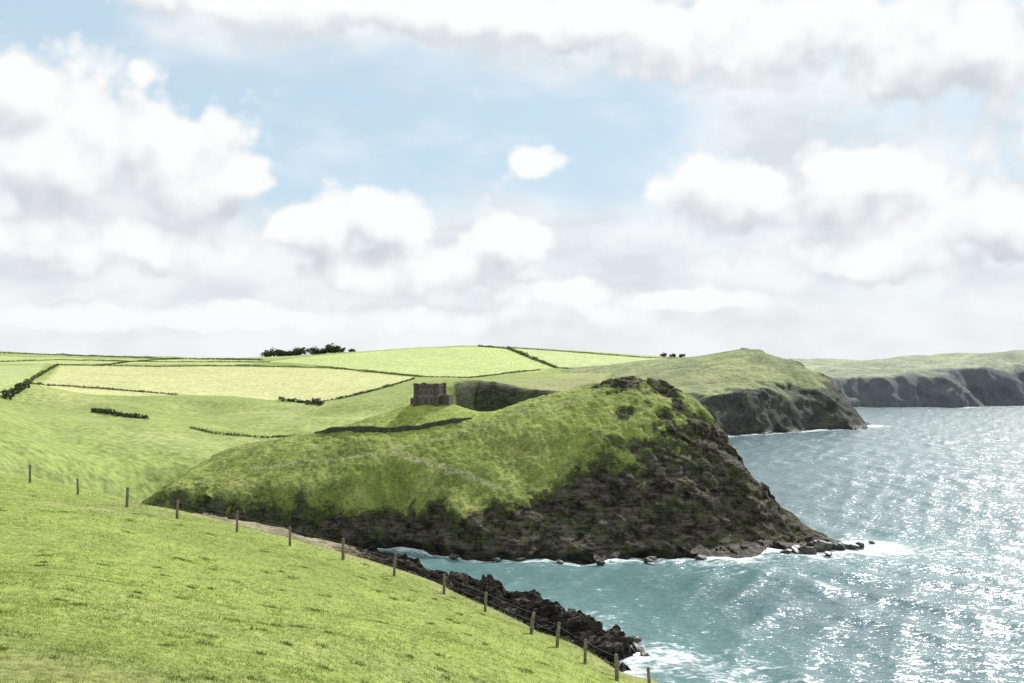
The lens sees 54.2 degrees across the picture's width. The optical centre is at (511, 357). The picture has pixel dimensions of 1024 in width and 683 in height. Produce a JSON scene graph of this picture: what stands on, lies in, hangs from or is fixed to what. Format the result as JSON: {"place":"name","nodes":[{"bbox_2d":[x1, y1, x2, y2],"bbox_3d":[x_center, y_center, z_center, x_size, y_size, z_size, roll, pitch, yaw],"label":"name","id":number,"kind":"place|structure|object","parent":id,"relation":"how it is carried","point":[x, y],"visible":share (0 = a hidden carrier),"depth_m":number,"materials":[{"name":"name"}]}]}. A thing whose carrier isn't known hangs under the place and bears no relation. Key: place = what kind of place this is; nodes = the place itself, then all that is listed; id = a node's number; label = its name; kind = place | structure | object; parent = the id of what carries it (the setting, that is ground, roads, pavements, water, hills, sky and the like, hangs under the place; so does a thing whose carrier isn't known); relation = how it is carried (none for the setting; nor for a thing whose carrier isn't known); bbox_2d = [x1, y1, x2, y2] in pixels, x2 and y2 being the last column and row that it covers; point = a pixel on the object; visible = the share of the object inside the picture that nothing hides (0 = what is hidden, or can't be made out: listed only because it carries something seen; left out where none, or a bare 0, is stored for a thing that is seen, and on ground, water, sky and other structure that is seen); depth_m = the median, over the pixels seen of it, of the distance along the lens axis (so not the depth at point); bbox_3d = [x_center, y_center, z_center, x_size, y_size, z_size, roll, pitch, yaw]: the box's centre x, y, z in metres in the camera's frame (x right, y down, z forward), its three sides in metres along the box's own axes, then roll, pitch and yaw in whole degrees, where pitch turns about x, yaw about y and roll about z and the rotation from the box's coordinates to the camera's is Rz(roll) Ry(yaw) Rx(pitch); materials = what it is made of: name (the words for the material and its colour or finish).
{"place":"outdoors","nodes":[
{"label":"outdoors","id":0,"kind":"place"},
{"bbox_2d":[0,475,662,682],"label":"foreground hill","id":1,"kind":"structure","parent":0,"point":[98,672],"depth_m":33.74,"materials":[{"name":"green plant"}]},
{"bbox_2d":[4,464,650,682],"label":"wire fence","id":2,"kind":"object","parent":1,"relation":"on","point":[585,658],"visible":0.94,"depth_m":58.29,"materials":[{"name":"brown wood"}]},
{"bbox_2d":[0,345,821,503],"bbox_3d":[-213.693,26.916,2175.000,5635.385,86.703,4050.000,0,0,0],"label":"farmland","id":3,"kind":"object","parent":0,"point":[65,435],"visible":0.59,"depth_m":584.78,"materials":[{"name":"green plant"}]},
{"bbox_2d":[0,380,30,400],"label":"thicket","id":4,"kind":"object","parent":3,"relation":"on","point":[11,392],"visible":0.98,"depth_m":529.74,"materials":[{"name":"green plant"}]},
{"bbox_2d":[23,363,59,382],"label":"hedgerow","id":5,"kind":"object","parent":3,"relation":"on","point":[34,377],"visible":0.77,"depth_m":815.80,"materials":[{"name":"green plant"}]},
{"bbox_2d":[28,381,178,394],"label":"hedgerow","id":6,"kind":"object","parent":3,"relation":"on","point":[68,385],"visible":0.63,"depth_m":648.03,"materials":[{"name":"green plant"}]},
{"bbox_2d":[90,407,148,418],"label":"thicket","id":7,"kind":"object","parent":3,"relation":"on","point":[110,411],"visible":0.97,"depth_m":442.56,"materials":[{"name":"green plant"}]},
{"bbox_2d":[1,352,262,359],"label":"hedgerow","id":8,"kind":"object","parent":3,"relation":"on","point":[228,358],"visible":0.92,"depth_m":1231.44,"materials":[{"name":"green plant"}]},
{"bbox_2d":[0,359,269,362],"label":"hedgerow","id":9,"kind":"object","parent":3,"relation":"on","point":[135,360],"visible":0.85,"depth_m":1101.65,"materials":[{"name":"green plant"}]},
{"bbox_2d":[99,358,170,365],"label":"hedgerow","id":10,"kind":"object","parent":3,"relation":"on","point":[135,361],"visible":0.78,"depth_m":1105.04,"materials":[{"name":"green plant"}]},
{"bbox_2d":[60,363,420,376],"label":"hedgerow","id":11,"kind":"object","parent":3,"relation":"on","point":[364,370],"visible":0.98,"depth_m":994.54,"materials":[{"name":"green plant"}]},
{"bbox_2d":[189,426,298,437],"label":"hedgerow","id":12,"kind":"object","parent":3,"relation":"on","point":[223,433],"visible":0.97,"depth_m":399.84,"materials":[{"name":"green plant"}]},
{"bbox_2d":[260,350,271,356],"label":"round tree","id":13,"kind":"object","parent":3,"relation":"on","point":[264,353],"visible":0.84,"depth_m":1376.14,"materials":[{"name":"green plant"}]},
{"bbox_2d":[265,347,281,356],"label":"round tree","id":14,"kind":"object","parent":3,"relation":"on","point":[272,353],"visible":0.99,"depth_m":1374.71,"materials":[{"name":"green plant"}]},
{"bbox_2d":[276,350,286,355],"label":"round tree","id":15,"kind":"object","parent":3,"relation":"on","point":[282,352],"visible":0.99,"depth_m":1375.86,"materials":[{"name":"green plant"}]},
{"bbox_2d":[288,349,296,355],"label":"round tree","id":16,"kind":"object","parent":3,"relation":"on","point":[292,352],"visible":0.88,"depth_m":1375.20,"materials":[{"name":"green plant"}]},
{"bbox_2d":[278,396,324,405],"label":"thicket","id":17,"kind":"object","parent":3,"relation":"on","point":[318,401],"visible":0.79,"depth_m":619.72,"materials":[{"name":"green plant"}]},
{"bbox_2d":[294,347,309,355],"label":"round tree","id":18,"kind":"object","parent":3,"relation":"on","point":[299,351],"visible":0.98,"depth_m":1373.45,"materials":[{"name":"green plant"}]},
{"bbox_2d":[304,346,319,354],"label":"round tree","id":19,"kind":"object","parent":3,"relation":"on","point":[315,349],"visible":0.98,"depth_m":1376.36,"materials":[{"name":"green plant"}]},
{"bbox_2d":[320,348,331,353],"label":"round tree","id":20,"kind":"object","parent":3,"relation":"on","point":[322,350],"visible":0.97,"depth_m":1376.30,"materials":[{"name":"green plant"}]},
{"bbox_2d":[325,343,341,352],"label":"round tree","id":21,"kind":"object","parent":3,"relation":"on","point":[330,347],"visible":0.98,"depth_m":1373.78,"materials":[{"name":"green plant"}]},
{"bbox_2d":[333,345,345,352],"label":"round tree","id":22,"kind":"object","parent":3,"relation":"on","point":[339,350],"visible":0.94,"depth_m":1376.01,"materials":[{"name":"green plant"}]},
{"bbox_2d":[322,377,414,401],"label":"hedgerow","id":23,"kind":"object","parent":3,"relation":"on","point":[370,390],"visible":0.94,"depth_m":673.27,"materials":[{"name":"green plant"}]},
{"bbox_2d":[421,369,539,377],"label":"hedgerow","id":24,"kind":"object","parent":3,"relation":"on","point":[517,371],"visible":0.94,"depth_m":882.01,"materials":[{"name":"green plant"}]},
{"bbox_2d":[478,344,556,367],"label":"hedgerow","id":25,"kind":"object","parent":3,"relation":"on","point":[526,355],"visible":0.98,"depth_m":1126.87,"materials":[{"name":"green plant"}]},
{"bbox_2d":[511,347,681,358],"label":"hedgerow","id":26,"kind":"object","parent":3,"relation":"on","point":[589,352],"visible":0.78,"depth_m":1220.41,"materials":[{"name":"green plant"}]},
{"bbox_2d":[192,513,635,671],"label":"rocky shore","id":27,"kind":"structure","parent":0,"point":[580,624],"depth_m":208.03,"materials":[{"name":"black stone"}]},
{"bbox_2d":[141,376,858,564],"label":"headland","id":28,"kind":"structure","parent":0,"point":[627,467],"depth_m":298.36,"materials":[{"name":"green plant"}]},
{"bbox_2d":[315,417,471,433],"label":"stone wall","id":29,"kind":"structure","parent":28,"relation":"on","point":[373,429],"depth_m":323.68,"materials":[{"name":"grey stone"}]},
{"bbox_2d":[410,383,452,406],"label":"castle folly","id":30,"kind":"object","parent":28,"relation":"on","point":[434,394],"visible":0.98,"depth_m":339.55,"materials":[{"name":"stone"}]},
{"bbox_2d":[0,0,1023,360],"label":"sky","id":31,"kind":"structure","parent":0,"point":[796,179],"materials":[{"name":"white"}]},
{"bbox_2d":[366,406,1023,682],"bbox_3d":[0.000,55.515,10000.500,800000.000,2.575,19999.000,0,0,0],"label":"sea","id":32,"kind":"structure","parent":0,"point":[927,586],"depth_m":253.76,"materials":[{"name":"liquid"}]},
{"bbox_2d":[449,554,459,558],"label":"boulder","id":33,"kind":"object","parent":32,"relation":"in","point":[453,556],"visible":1,"depth_m":275.89,"materials":[{"name":"grey stone"}]},
{"bbox_2d":[595,560,605,564],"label":"boulder","id":34,"kind":"object","parent":32,"relation":"in","point":[600,562],"visible":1,"depth_m":267.39,"materials":[{"name":"grey stone"}]},
{"bbox_2d":[627,636,641,643],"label":"boulder","id":35,"kind":"object","parent":32,"relation":"in","point":[632,639],"visible":0.73,"depth_m":193.18,"materials":[{"name":"grey stone"}]},
{"bbox_2d":[632,642,644,651],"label":"boulder","id":36,"kind":"object","parent":32,"relation":"in","point":[636,647],"visible":0.88,"depth_m":188.15,"materials":[{"name":"grey stone"}]},
{"bbox_2d":[640,652,649,655],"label":"boulder","id":37,"kind":"object","parent":32,"relation":"in","point":[644,654],"visible":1,"depth_m":184.81,"materials":[{"name":"grey stone"}]},
{"bbox_2d":[642,556,656,562],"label":"boulder","id":38,"kind":"object","parent":32,"relation":"in","point":[648,559],"visible":1,"depth_m":271.31,"materials":[{"name":"grey stone"}]},
{"bbox_2d":[695,555,706,559],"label":"boulder","id":39,"kind":"object","parent":32,"relation":"in","point":[700,557],"visible":1,"depth_m":274.10,"materials":[{"name":"grey stone"}]},
{"bbox_2d":[780,549,791,553],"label":"boulder","id":40,"kind":"object","parent":32,"relation":"in","point":[787,551],"visible":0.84,"depth_m":280.99,"materials":[{"name":"grey stone"}]},
{"bbox_2d":[786,545,803,553],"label":"boulder","id":41,"kind":"object","parent":32,"relation":"in","point":[794,549],"visible":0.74,"depth_m":283.70,"materials":[{"name":"grey stone"}]},
{"bbox_2d":[797,546,816,554],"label":"boulder","id":42,"kind":"object","parent":32,"relation":"in","point":[809,550],"visible":0.94,"depth_m":282.53,"materials":[{"name":"grey stone"}]},
{"bbox_2d":[807,540,816,546],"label":"boulder","id":43,"kind":"object","parent":32,"relation":"in","point":[811,543],"visible":0.42,"depth_m":290.10,"materials":[{"name":"grey stone"}]},
{"bbox_2d":[813,540,832,551],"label":"boulder","id":44,"kind":"object","parent":32,"relation":"in","point":[821,545],"visible":0.68,"depth_m":286.17,"materials":[{"name":"grey stone"}]},
{"bbox_2d":[824,551,831,555],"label":"boulder","id":45,"kind":"object","parent":32,"relation":"in","point":[828,553],"visible":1,"depth_m":279.55,"materials":[{"name":"grey stone"}]},
{"bbox_2d":[831,542,845,549],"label":"boulder","id":46,"kind":"object","parent":32,"relation":"in","point":[838,546],"visible":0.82,"depth_m":286.67,"materials":[{"name":"grey stone"}]},
{"bbox_2d":[845,544,859,549],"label":"boulder","id":47,"kind":"object","parent":32,"relation":"in","point":[852,546],"visible":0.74,"depth_m":288.17,"materials":[{"name":"grey stone"}]},
{"bbox_2d":[855,542,864,547],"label":"boulder","id":48,"kind":"object","parent":32,"relation":"in","point":[861,544],"visible":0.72,"depth_m":291.31,"materials":[{"name":"grey stone"}]},
{"bbox_2d":[559,348,871,435],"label":"headland","id":49,"kind":"structure","parent":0,"point":[743,391],"depth_m":792.35,"materials":[{"name":"green plant"}]},
{"bbox_2d":[786,350,1023,407],"bbox_3d":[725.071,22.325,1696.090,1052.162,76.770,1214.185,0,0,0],"label":"distant headland","id":50,"kind":"structure","parent":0,"point":[957,380],"depth_m":1170.45,"materials":[{"name":"green plant"}]}
]}

